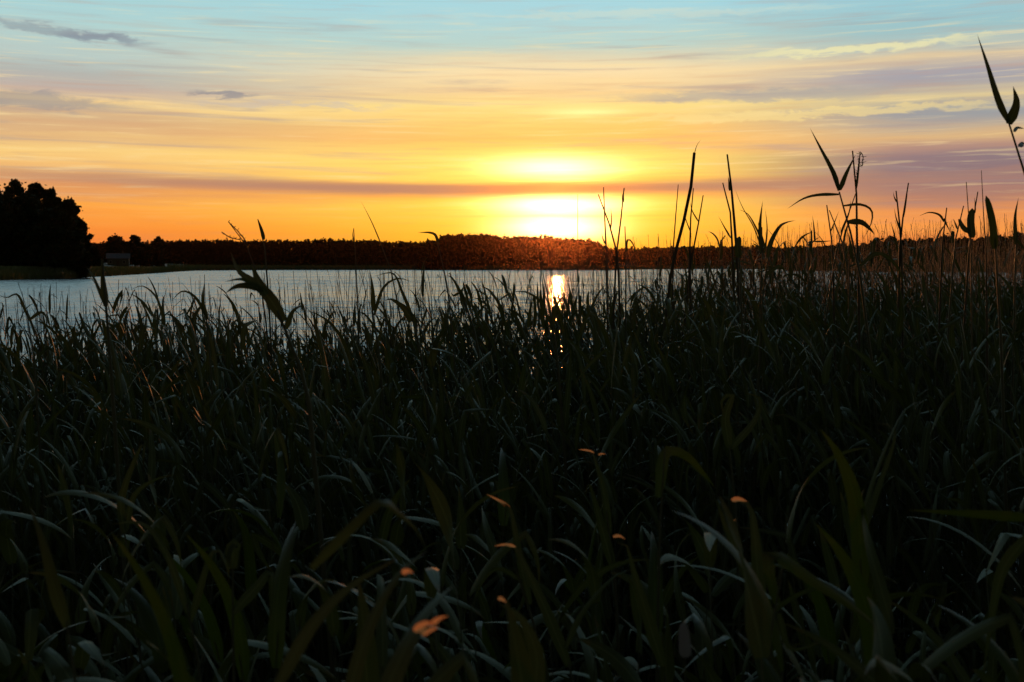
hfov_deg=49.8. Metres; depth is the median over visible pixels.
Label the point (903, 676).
reed
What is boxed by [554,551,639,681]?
reed
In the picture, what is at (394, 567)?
reed
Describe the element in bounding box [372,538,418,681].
reed
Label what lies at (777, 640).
reed
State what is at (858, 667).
reed
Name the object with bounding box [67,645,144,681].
reed
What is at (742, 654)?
reed
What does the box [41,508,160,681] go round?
reed
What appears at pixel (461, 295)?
reed
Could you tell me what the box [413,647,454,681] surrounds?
reed
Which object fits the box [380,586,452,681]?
reed
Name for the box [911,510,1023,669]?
reed
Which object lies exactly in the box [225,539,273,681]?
reed
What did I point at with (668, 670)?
reed
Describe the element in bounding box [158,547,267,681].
reed
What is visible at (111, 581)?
reed
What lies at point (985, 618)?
reed
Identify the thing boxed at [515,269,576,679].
reed
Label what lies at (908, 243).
round tree
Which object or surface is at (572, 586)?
reed
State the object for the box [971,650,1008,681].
reed
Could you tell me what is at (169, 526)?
reed
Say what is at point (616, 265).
reed
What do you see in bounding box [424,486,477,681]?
reed
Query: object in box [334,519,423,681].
reed
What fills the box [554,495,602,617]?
reed
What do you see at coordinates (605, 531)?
reed
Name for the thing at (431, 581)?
reed
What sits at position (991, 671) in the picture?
reed
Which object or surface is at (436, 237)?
reed
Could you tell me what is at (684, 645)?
reed
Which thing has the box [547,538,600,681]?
reed
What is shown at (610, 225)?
reed
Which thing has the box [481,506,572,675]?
reed
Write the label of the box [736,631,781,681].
reed
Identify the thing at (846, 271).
reed
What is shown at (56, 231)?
broadleaf tree
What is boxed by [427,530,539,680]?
reed
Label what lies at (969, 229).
reed
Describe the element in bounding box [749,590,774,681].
reed
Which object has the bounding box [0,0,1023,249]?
sky
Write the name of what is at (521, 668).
reed
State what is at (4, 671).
reed
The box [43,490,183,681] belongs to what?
reed
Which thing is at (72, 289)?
lake
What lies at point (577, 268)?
reed
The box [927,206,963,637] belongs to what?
reed
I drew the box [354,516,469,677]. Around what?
reed
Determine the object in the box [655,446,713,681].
reed
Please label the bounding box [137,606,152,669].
reed
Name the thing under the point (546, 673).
reed
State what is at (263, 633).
reed
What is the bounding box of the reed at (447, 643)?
[337,541,449,679]
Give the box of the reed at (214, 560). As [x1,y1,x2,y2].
[178,546,216,681]
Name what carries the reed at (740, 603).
on the ground
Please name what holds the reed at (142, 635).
on the ground
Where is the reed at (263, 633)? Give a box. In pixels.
[245,432,309,681]
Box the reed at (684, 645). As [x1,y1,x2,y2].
[679,622,690,681]
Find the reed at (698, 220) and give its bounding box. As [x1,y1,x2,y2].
[666,195,703,537]
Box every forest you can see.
[89,247,100,266]
[91,237,424,265]
[413,233,615,269]
[609,245,825,266]
[778,234,1023,270]
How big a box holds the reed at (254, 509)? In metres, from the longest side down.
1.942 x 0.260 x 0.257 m
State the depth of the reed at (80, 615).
2.63 m
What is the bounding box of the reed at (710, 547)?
[674,532,716,669]
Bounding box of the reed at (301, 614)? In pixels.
[295,579,334,681]
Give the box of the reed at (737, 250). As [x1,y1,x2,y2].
[734,236,746,560]
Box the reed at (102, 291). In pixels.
[88,258,132,672]
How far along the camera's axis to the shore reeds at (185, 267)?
614.27 m
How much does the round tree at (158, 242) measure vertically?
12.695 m
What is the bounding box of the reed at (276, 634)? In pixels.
[189,522,295,681]
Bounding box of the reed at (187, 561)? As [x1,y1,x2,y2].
[140,474,199,677]
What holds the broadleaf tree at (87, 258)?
on the ground
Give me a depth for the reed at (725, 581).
2.90 m
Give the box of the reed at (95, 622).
[30,572,105,678]
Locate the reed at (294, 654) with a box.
[275,557,399,681]
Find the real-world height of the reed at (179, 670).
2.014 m
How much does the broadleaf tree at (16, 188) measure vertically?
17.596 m
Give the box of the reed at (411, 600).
[389,549,416,681]
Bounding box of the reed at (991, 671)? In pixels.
[986,630,996,681]
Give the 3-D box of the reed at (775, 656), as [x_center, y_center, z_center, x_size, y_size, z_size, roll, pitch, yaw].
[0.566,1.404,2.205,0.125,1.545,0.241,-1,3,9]
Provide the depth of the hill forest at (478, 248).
635.84 m
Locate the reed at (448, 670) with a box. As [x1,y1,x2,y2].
[427,651,478,681]
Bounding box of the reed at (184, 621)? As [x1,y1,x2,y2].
[172,584,195,669]
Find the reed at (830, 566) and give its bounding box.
[819,529,860,681]
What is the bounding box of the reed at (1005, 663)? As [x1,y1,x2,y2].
[938,605,1023,681]
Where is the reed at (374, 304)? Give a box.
[370,273,411,633]
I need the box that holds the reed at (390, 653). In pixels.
[378,649,393,681]
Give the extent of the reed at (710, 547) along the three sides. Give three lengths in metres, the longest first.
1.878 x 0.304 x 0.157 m
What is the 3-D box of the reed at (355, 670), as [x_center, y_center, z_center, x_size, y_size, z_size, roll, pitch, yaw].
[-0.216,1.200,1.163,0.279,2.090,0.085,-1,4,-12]
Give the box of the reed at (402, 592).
[308,558,414,651]
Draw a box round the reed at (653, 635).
[613,534,665,681]
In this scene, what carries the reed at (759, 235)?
on the ground
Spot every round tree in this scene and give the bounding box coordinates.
[102,233,129,262]
[126,235,145,265]
[152,236,167,266]
[864,235,887,269]
[883,235,897,254]
[903,240,915,263]
[929,233,961,263]
[955,236,978,263]
[982,236,1008,262]
[1007,232,1023,263]
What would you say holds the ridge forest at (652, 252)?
on the ground
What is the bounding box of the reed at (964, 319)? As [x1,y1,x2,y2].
[943,192,977,663]
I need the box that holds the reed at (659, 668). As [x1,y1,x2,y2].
[645,551,687,681]
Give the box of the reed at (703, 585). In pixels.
[621,554,709,681]
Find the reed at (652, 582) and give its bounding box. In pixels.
[557,531,662,681]
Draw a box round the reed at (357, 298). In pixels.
[352,228,360,397]
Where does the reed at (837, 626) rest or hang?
on the ground
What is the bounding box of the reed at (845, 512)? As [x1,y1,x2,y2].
[840,491,857,644]
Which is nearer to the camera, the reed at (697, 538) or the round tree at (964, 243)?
the reed at (697, 538)
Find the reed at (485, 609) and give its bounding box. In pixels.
[467,576,492,677]
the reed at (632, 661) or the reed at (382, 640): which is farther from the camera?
the reed at (632, 661)
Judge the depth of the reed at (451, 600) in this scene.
2.29 m
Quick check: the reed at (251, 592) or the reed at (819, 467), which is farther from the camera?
the reed at (819, 467)
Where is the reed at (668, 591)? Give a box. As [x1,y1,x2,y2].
[628,525,697,649]
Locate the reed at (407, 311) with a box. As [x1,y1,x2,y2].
[377,272,450,647]
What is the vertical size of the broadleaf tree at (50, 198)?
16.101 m
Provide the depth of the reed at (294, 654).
1.04 m
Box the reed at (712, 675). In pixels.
[691,645,722,681]
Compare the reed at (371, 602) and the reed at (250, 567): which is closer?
the reed at (371, 602)
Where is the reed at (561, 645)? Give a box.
[496,543,628,681]
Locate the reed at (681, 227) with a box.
[649,141,699,495]
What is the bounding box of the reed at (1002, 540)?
[967,533,1022,655]
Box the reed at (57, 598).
[29,504,76,681]
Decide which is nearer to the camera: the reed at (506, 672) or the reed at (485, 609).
the reed at (506, 672)
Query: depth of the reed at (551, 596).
2.64 m
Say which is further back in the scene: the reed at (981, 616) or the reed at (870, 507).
the reed at (981, 616)
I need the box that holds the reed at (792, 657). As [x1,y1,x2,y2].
[766,635,861,680]
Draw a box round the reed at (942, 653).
[913,612,1023,681]
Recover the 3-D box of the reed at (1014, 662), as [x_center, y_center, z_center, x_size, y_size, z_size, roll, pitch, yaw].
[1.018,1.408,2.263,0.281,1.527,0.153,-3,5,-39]
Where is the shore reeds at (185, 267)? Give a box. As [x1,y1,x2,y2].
[167,263,1011,271]
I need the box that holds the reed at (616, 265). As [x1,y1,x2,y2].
[608,188,624,456]
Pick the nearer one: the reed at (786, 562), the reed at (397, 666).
the reed at (397, 666)
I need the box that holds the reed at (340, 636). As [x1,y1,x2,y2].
[282,567,343,681]
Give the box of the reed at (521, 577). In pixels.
[471,494,536,634]
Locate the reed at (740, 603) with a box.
[718,589,765,681]
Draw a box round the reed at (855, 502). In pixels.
[792,429,869,681]
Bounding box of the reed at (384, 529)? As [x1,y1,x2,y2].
[349,459,426,681]
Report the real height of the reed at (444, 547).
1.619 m
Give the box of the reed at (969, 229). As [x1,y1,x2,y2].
[958,182,975,674]
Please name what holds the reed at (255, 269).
on the ground
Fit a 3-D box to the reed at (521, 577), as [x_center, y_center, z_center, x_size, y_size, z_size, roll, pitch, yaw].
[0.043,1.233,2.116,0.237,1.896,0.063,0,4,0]
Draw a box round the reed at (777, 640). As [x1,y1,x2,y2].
[674,511,783,681]
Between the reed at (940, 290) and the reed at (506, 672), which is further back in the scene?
the reed at (940, 290)
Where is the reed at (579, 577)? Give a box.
[544,565,590,681]
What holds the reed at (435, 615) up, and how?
on the ground
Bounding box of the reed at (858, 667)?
[777,621,874,681]
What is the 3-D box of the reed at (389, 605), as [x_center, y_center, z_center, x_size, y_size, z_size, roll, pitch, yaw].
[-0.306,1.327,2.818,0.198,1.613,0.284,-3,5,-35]
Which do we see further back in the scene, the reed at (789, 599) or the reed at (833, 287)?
the reed at (833, 287)
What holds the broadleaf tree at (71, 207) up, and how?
on the ground
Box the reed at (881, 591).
[842,490,894,676]
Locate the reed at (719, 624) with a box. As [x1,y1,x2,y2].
[681,596,748,681]
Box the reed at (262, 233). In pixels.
[257,219,275,416]
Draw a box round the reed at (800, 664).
[787,662,820,681]
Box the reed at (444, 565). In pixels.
[324,486,564,681]
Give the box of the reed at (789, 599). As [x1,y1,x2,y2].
[739,585,842,681]
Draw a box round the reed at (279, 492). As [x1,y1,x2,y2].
[207,451,301,681]
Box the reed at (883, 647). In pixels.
[867,597,896,678]
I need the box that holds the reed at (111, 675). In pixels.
[65,519,132,680]
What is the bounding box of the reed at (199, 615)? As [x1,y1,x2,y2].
[197,610,231,681]
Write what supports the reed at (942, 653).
on the ground
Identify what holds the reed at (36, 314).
on the ground
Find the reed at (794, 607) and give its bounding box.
[788,581,818,681]
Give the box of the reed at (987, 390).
[981,170,988,598]
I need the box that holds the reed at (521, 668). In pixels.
[505,596,535,681]
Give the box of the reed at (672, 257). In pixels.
[672,185,678,311]
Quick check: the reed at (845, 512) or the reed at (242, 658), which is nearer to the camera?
the reed at (242, 658)
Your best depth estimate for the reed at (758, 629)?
1.36 m
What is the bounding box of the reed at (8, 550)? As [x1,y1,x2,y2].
[0,519,16,678]
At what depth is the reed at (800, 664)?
2.31 m
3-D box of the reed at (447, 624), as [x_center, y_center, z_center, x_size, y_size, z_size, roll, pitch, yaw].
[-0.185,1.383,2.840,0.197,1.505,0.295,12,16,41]
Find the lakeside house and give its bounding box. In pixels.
[106,251,130,266]
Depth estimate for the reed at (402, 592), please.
2.54 m
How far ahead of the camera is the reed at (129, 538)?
2.60 m
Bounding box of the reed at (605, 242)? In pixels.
[602,187,608,422]
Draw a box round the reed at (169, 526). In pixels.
[83,514,192,681]
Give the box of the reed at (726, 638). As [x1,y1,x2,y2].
[680,635,735,681]
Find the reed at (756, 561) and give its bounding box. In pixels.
[714,497,765,681]
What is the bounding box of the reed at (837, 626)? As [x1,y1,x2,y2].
[796,586,851,680]
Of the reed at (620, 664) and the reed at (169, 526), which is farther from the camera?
the reed at (169, 526)
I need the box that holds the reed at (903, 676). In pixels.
[864,658,912,681]
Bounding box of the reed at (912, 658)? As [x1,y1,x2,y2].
[831,604,966,678]
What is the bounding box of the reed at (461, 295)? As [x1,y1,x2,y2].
[447,275,500,679]
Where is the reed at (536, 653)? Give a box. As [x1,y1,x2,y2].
[498,596,545,681]
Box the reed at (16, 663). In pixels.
[8,653,42,676]
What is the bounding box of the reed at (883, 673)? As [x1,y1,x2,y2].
[875,654,897,681]
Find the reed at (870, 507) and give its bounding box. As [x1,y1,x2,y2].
[849,401,919,681]
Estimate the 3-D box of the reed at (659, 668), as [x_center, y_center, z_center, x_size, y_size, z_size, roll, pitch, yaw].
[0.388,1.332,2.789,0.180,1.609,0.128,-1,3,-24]
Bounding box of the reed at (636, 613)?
[549,576,641,681]
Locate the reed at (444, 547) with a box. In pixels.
[440,536,473,661]
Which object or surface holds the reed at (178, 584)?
on the ground
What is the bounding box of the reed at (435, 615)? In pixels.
[382,561,439,681]
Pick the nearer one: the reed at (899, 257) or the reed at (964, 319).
the reed at (964, 319)
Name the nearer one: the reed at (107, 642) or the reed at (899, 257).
the reed at (107, 642)
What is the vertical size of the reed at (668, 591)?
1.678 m
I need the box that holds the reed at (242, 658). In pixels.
[185,533,301,681]
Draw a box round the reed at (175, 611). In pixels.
[87,492,204,681]
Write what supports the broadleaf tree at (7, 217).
on the ground
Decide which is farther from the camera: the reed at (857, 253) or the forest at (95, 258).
the forest at (95, 258)
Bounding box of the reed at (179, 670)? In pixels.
[111,532,189,681]
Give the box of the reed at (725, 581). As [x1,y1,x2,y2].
[651,480,756,681]
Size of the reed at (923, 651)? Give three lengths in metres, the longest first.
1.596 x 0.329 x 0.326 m
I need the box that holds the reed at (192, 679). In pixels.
[147,641,196,681]
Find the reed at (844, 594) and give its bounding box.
[818,578,898,681]
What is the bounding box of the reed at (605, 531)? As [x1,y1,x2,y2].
[579,449,620,681]
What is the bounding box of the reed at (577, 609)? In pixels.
[548,604,591,678]
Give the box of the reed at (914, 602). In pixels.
[896,583,947,681]
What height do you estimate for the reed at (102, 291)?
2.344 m
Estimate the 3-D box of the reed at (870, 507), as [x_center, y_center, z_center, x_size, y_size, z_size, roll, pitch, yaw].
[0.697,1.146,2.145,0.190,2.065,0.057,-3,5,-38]
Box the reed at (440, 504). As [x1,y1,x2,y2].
[373,461,466,681]
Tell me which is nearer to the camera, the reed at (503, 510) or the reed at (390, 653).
the reed at (390, 653)
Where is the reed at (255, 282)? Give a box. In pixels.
[225,253,335,681]
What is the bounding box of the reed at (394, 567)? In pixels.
[348,559,399,648]
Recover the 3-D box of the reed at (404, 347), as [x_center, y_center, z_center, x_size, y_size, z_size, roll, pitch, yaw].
[-0.507,0.667,5.085,0.396,2.626,0.086,1,4,8]
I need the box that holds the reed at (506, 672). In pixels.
[457,559,649,681]
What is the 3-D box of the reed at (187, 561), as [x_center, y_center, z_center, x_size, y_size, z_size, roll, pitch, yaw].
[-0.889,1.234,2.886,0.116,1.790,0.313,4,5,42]
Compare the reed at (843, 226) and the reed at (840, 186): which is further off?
the reed at (843, 226)
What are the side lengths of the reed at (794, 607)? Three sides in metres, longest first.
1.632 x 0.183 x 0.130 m
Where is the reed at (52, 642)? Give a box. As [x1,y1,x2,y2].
[0,531,57,680]
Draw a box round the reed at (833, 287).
[826,205,837,477]
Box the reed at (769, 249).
[745,220,794,680]
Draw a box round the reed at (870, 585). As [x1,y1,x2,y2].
[787,576,897,677]
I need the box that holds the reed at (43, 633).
[0,578,53,681]
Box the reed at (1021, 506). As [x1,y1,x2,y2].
[912,497,1023,641]
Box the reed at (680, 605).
[636,533,707,681]
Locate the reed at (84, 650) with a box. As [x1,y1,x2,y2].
[74,640,104,676]
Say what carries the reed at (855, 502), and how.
on the ground
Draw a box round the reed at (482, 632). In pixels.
[465,534,524,679]
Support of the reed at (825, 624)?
on the ground
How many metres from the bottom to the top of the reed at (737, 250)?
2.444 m
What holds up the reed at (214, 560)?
on the ground
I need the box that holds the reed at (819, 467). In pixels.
[667,448,913,681]
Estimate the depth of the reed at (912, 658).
2.68 m
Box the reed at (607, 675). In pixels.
[594,616,613,681]
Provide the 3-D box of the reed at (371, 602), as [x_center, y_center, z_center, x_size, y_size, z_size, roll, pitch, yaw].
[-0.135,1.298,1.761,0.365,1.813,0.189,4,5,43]
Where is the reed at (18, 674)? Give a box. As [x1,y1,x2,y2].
[8,621,98,681]
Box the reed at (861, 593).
[814,522,897,680]
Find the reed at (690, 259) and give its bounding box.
[684,188,693,401]
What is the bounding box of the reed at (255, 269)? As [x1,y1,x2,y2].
[222,220,270,364]
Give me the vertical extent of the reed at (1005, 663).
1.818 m
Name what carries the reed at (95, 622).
on the ground
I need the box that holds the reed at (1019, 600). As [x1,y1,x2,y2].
[1012,597,1023,605]
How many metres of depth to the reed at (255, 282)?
2.62 m
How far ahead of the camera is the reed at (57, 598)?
1.35 m
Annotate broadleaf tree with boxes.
[0,178,29,225]
[0,193,52,266]
[0,200,27,266]
[23,205,89,270]
[24,181,45,223]
[40,186,61,212]
[59,196,89,241]
[68,217,93,277]
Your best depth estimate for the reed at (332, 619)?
1.84 m
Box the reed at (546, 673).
[503,652,548,681]
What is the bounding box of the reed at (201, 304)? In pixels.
[133,286,228,681]
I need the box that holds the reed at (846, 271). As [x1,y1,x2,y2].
[813,210,862,484]
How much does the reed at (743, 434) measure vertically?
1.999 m
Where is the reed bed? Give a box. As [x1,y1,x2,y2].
[0,213,1023,681]
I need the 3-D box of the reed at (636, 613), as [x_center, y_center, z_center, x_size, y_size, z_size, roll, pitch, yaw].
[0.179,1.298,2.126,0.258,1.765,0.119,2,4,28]
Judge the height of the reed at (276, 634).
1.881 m
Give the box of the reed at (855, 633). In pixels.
[850,592,942,679]
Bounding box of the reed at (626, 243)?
[624,226,638,375]
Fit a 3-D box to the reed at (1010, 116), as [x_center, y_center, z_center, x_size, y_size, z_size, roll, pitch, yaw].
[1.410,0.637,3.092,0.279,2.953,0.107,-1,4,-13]
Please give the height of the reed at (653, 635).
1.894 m
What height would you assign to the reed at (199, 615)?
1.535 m
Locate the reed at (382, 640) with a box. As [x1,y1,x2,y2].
[376,574,387,674]
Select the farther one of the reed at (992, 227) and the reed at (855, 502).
the reed at (992, 227)
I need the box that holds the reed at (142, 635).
[112,566,182,681]
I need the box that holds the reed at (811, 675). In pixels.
[788,668,818,681]
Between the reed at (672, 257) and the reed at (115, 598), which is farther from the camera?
the reed at (672, 257)
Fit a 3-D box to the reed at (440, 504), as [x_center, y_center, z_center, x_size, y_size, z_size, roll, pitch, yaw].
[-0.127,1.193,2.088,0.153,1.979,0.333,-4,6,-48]
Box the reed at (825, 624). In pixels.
[786,553,846,681]
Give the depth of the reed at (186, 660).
2.42 m
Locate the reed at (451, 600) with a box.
[340,591,485,681]
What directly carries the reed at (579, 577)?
on the ground
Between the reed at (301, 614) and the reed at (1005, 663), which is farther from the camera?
the reed at (301, 614)
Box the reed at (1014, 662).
[1005,659,1017,681]
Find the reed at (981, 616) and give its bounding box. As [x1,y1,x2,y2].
[968,569,1005,681]
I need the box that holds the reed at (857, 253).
[852,151,865,493]
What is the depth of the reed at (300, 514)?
2.81 m
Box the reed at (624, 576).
[611,572,668,681]
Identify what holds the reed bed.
on the ground
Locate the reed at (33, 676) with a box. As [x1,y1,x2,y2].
[18,649,41,681]
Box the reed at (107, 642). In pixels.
[101,611,140,678]
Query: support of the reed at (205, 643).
on the ground
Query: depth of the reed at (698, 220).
6.98 m
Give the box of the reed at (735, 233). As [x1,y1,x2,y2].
[726,154,739,355]
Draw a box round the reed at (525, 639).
[519,625,544,655]
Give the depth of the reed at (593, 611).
2.70 m
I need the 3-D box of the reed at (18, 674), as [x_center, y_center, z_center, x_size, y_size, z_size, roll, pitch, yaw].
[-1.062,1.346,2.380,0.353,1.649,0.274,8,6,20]
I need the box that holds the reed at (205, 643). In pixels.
[185,633,226,673]
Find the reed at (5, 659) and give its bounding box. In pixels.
[0,638,44,681]
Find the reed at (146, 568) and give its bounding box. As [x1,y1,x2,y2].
[90,560,172,678]
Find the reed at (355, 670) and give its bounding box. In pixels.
[309,499,427,681]
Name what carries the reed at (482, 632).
on the ground
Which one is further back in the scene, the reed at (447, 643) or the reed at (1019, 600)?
the reed at (447, 643)
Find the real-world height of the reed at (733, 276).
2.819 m
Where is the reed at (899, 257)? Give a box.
[891,183,908,482]
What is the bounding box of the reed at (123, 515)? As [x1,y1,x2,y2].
[117,444,173,681]
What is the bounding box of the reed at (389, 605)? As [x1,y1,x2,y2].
[347,542,414,681]
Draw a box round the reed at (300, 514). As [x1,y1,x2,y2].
[251,485,310,679]
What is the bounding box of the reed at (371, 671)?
[356,584,378,681]
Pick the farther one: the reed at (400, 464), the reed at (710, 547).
the reed at (400, 464)
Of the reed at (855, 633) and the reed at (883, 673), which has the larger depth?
the reed at (855, 633)
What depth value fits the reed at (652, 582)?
2.29 m
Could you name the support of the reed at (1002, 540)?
on the ground
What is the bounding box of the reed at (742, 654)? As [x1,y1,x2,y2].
[717,582,766,669]
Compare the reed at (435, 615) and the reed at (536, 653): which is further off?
the reed at (435, 615)
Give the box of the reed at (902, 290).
[893,191,903,638]
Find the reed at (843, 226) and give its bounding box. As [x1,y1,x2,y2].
[786,195,854,630]
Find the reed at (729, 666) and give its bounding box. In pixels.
[707,630,752,681]
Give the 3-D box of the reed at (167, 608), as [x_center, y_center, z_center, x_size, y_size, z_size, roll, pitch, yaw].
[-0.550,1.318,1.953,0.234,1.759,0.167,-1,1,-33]
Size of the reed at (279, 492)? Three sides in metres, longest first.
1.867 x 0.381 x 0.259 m
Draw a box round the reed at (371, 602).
[324,580,407,681]
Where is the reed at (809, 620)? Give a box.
[775,564,823,680]
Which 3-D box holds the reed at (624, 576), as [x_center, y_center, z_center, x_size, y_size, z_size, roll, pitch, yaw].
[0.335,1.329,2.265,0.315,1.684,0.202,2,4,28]
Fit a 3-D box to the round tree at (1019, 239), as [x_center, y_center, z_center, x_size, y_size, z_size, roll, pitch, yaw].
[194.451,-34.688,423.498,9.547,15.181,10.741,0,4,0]
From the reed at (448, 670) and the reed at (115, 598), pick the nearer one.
the reed at (448, 670)
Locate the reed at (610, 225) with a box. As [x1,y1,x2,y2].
[598,194,622,365]
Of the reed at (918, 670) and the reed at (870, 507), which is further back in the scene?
the reed at (870, 507)
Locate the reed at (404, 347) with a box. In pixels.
[365,209,440,627]
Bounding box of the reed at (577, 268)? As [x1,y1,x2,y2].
[577,214,579,399]
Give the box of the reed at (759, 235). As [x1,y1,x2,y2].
[735,190,767,485]
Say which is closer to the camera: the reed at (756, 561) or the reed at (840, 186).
the reed at (756, 561)
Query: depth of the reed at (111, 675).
2.56 m
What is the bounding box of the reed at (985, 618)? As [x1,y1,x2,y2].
[933,610,1003,681]
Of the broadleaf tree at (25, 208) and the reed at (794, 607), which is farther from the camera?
the broadleaf tree at (25, 208)
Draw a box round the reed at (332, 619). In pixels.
[290,574,338,681]
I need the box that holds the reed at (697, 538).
[663,518,716,672]
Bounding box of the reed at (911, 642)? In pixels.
[905,631,950,670]
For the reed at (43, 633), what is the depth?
2.77 m
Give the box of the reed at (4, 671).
[0,510,71,681]
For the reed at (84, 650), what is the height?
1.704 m
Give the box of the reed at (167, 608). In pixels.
[162,585,171,620]
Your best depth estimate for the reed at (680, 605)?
2.55 m
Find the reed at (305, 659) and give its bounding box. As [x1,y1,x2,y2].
[211,639,338,681]
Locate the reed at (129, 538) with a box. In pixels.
[102,534,173,681]
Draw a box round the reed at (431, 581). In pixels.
[402,567,439,681]
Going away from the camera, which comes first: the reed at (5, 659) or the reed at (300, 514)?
the reed at (5, 659)
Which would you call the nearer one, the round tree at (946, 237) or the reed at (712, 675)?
the reed at (712, 675)
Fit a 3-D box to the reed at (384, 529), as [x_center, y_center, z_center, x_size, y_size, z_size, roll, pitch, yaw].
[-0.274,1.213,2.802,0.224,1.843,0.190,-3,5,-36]
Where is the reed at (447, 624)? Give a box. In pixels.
[440,621,473,681]
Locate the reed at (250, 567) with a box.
[164,511,258,681]
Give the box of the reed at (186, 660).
[180,644,189,673]
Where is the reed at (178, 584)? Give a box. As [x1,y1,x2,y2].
[115,521,228,681]
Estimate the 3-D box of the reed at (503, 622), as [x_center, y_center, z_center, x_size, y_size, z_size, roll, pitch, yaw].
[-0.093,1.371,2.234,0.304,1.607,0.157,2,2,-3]
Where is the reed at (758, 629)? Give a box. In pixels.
[719,496,833,681]
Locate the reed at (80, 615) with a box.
[54,465,111,681]
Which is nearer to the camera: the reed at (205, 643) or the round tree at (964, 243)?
the reed at (205, 643)
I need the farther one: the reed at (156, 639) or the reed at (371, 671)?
the reed at (156, 639)
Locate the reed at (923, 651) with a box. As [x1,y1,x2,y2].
[920,592,955,663]
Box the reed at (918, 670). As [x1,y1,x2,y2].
[908,662,935,681]
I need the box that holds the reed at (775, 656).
[773,651,779,673]
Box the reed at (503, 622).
[484,621,540,643]
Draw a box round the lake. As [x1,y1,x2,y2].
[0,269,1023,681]
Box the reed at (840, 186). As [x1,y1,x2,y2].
[790,130,905,554]
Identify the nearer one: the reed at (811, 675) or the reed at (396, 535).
the reed at (811, 675)
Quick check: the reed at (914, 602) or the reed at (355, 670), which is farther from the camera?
the reed at (914, 602)
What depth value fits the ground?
412.81 m
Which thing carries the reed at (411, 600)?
on the ground
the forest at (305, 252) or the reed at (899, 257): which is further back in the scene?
the forest at (305, 252)
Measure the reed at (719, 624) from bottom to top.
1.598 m
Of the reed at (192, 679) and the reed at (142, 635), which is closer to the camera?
the reed at (192, 679)
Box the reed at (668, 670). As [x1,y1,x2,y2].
[660,605,674,681]
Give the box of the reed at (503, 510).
[432,448,509,680]
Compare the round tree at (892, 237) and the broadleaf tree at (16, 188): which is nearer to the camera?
the broadleaf tree at (16, 188)
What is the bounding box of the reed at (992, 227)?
[985,196,1010,658]
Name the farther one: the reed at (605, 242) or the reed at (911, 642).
the reed at (605, 242)
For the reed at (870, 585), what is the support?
on the ground
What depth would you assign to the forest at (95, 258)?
256.53 m
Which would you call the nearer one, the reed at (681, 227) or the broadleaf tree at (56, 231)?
the reed at (681, 227)
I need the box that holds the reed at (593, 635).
[587,631,613,677]
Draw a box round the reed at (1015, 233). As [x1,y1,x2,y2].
[1002,201,1017,668]
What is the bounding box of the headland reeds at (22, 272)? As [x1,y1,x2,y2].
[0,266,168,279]
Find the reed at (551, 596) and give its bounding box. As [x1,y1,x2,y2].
[464,504,602,681]
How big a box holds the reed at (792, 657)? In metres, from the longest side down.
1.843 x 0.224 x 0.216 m
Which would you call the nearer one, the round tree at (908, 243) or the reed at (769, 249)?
the reed at (769, 249)
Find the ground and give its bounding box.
[104,263,649,275]
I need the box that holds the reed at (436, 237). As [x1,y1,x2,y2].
[418,232,473,659]
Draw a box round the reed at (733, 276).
[720,183,735,352]
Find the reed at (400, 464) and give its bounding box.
[321,443,410,637]
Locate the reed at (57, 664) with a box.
[41,647,76,681]
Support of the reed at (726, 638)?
on the ground
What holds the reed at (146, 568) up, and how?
on the ground
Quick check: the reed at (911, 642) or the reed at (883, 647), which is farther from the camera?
the reed at (911, 642)
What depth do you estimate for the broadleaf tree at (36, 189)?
204.78 m
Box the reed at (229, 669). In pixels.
[222,655,254,681]
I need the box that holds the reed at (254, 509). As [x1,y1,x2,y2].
[236,426,347,681]
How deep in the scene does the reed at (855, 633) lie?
1.91 m
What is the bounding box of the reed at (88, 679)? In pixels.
[62,677,113,681]
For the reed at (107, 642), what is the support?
on the ground
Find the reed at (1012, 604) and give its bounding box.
[978,592,1023,681]
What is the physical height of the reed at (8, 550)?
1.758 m
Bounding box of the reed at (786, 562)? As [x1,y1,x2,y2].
[761,552,900,662]
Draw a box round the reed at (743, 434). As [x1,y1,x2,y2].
[720,393,761,681]
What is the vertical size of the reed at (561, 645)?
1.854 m
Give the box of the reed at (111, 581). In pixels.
[95,570,128,681]
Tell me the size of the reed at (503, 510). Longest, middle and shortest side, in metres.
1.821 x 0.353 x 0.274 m
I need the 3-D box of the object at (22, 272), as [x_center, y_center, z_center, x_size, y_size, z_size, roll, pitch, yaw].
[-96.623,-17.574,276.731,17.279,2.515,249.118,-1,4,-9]
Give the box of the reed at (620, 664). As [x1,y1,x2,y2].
[577,638,641,681]
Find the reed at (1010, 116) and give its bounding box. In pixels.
[977,35,1023,173]
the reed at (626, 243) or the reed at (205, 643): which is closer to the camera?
the reed at (205, 643)
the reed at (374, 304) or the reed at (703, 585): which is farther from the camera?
the reed at (374, 304)
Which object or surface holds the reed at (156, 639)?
on the ground
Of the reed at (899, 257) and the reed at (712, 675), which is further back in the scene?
the reed at (899, 257)
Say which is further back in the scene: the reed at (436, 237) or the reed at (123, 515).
the reed at (436, 237)
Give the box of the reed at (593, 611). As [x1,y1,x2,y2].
[548,587,602,681]
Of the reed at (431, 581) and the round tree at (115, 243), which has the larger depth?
the round tree at (115, 243)
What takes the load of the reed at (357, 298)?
on the ground
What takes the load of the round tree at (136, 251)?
on the ground
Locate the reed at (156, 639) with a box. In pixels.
[42,579,168,681]
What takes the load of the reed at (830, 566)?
on the ground
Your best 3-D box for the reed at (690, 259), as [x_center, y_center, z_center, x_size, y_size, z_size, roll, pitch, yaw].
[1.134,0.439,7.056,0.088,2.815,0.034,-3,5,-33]
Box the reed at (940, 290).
[922,208,950,615]
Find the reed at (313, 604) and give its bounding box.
[286,537,356,681]
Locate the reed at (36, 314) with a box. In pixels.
[1,293,50,617]
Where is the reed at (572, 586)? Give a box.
[529,549,577,681]

